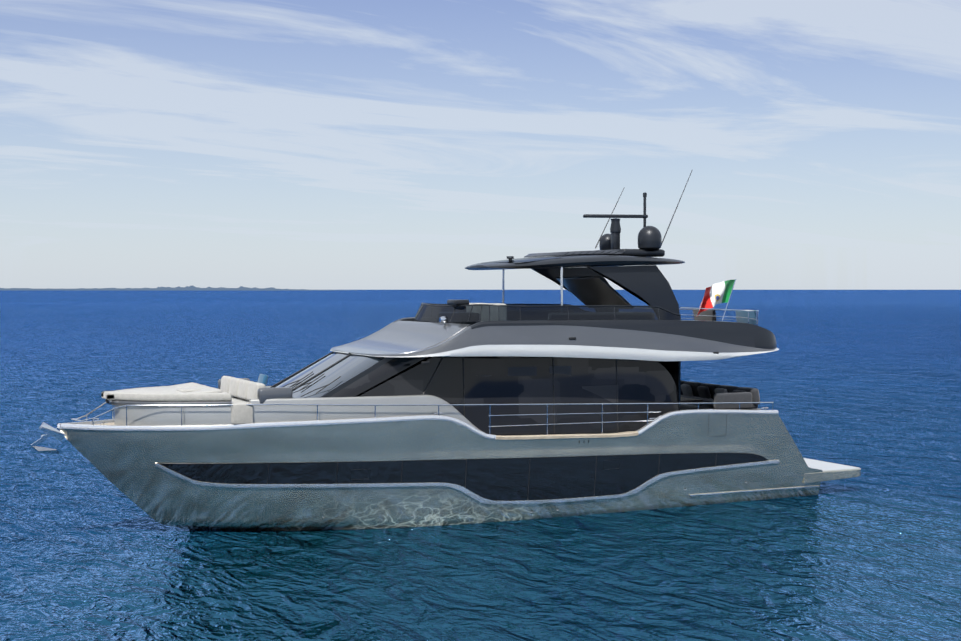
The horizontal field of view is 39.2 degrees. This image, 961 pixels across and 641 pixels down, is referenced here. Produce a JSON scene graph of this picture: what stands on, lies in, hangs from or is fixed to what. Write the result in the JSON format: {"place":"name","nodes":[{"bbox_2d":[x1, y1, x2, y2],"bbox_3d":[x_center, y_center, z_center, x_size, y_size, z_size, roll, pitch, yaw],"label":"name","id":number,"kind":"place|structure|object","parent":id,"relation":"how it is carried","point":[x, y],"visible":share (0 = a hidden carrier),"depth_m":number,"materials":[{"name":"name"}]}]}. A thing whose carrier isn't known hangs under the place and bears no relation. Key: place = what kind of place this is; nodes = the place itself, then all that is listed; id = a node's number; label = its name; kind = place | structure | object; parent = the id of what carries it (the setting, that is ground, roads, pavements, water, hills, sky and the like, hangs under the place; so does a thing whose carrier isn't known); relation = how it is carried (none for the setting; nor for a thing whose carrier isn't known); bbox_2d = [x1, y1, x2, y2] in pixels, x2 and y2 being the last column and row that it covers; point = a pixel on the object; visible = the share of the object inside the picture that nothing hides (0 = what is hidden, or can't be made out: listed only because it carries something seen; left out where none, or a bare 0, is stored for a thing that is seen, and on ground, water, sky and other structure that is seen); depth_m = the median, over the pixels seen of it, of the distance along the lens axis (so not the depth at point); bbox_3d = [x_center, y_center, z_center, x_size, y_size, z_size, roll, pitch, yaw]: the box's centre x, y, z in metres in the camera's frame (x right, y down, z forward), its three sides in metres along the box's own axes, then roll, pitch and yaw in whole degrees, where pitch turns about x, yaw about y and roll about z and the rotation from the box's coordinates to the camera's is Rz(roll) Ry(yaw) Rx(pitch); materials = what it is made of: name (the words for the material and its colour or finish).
{"place":"outdoors","nodes":[
{"label":"outdoors","id":0,"kind":"place"},
{"bbox_2d":[0,285,686,290],"bbox_3d":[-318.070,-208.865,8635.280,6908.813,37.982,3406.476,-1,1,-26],"label":"coast land","id":1,"kind":"structure","parent":0,"point":[192,287],"depth_m":9164.43,"materials":[{"name":"black"}]},
{"bbox_2d":[0,290,960,640],"bbox_3d":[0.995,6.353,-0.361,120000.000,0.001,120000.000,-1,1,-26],"label":"sea water","id":2,"kind":"structure","parent":0,"point":[868,382],"depth_m":35.36,"materials":[{"name":"blue liquid"}]},
{"bbox_2d":[60,413,822,530],"bbox_3d":[-0.659,4.179,38.989,22.300,3.440,5.771,-1,1,-26],"label":"yacht hull","id":3,"kind":"object","parent":2,"relation":"on","point":[124,461],"visible":0.62,"depth_m":35.39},
{"bbox_2d":[31,422,65,453],"bbox_3d":[-10.913,2.973,34.032,0.840,0.812,0.480,-1,1,-26],"label":"anchor","id":4,"kind":"object","parent":3,"relation":"attached to","point":[49,430],"visible":0.96,"depth_m":33.93,"materials":[{"name":"silver metal"}]},
{"bbox_2d":[114,386,484,432],"bbox_3d":[-5.089,2.543,36.822,9.630,1.210,5.369,-1,1,-26],"label":"deck bulwark","id":5,"kind":"object","parent":3,"relation":"on","point":[171,415],"visible":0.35,"depth_m":34.52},
{"bbox_2d":[92,396,634,435],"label":"yacht decks","id":6,"kind":"object","parent":3,"relation":"on","point":[233,397],"visible":0.02,"depth_m":36.10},
{"bbox_2d":[101,374,291,423],"bbox_3d":[-7.686,1.987,35.561,4.392,1.180,4.200,-1,1,-26],"label":"bow sun pad","id":7,"kind":"object","parent":6,"relation":"on","point":[192,393],"visible":0.79,"depth_m":34.35,"materials":[{"name":"white fabric"}]},
{"bbox_2d":[437,303,760,409],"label":"outdoor seating","id":8,"kind":"object","parent":6,"relation":"on","point":[692,392],"visible":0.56,"depth_m":40.70,"materials":[{"name":"black fabric"}]},
{"bbox_2d":[71,307,773,434],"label":"yacht rails","id":9,"kind":"object","parent":3,"relation":"attached to","point":[745,316],"visible":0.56,"depth_m":37.55,"materials":[{"name":"silver metal"}]},
{"bbox_2d":[57,409,819,517],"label":"hull trim","id":10,"kind":"structure","parent":3,"relation":"attached to","point":[86,425],"depth_m":35.50,"materials":[{"name":"grey metal"}]},
{"bbox_2d":[161,453,767,500],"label":"yacht hull windows","id":11,"kind":"structure","parent":3,"relation":"in","point":[513,479],"depth_m":36.49,"materials":[{"name":"black glass"}]},
{"bbox_2d":[270,351,677,435],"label":"cabin windows","id":12,"kind":"structure","parent":3,"relation":"on","point":[506,380],"depth_m":37.41,"materials":[{"name":"black glass"}]},
{"bbox_2d":[330,303,778,360],"bbox_3d":[2.360,0.315,40.352,13.300,1.684,5.920,-1,1,-26],"label":"flybridge","id":13,"kind":"object","parent":12,"relation":"on","point":[651,333],"visible":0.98,"depth_m":37.78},
{"bbox_2d":[421,171,718,363],"bbox_3d":[1.847,-1.762,39.525,9.819,5.615,4.920,-1,1,-26],"label":"hardtop","id":14,"kind":"object","parent":13,"relation":"on","point":[582,279],"visible":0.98,"depth_m":39.77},
{"bbox_2d":[696,280,734,316],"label":"ensign","id":15,"kind":"object","parent":13,"relation":"attached to","point":[717,293],"visible":0.96,"depth_m":42.64,"materials":[{"name":"multicoloured fabric"}]},
{"bbox_2d":[803,458,860,483],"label":"swim platform","id":16,"kind":"structure","parent":3,"relation":"attached to","point":[832,471],"depth_m":41.90,"materials":[{"name":"white plastic"}]},
{"bbox_2d":[0,0,960,289],"label":"sky","id":17,"kind":"structure","parent":0,"point":[278,144],"materials":[{"name":"blue"}]},
{"bbox_2d":[722,279,735,320],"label":"ensign staff","id":18,"kind":"object","parent":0,"point":[729,299],"visible":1,"depth_m":42.99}
]}

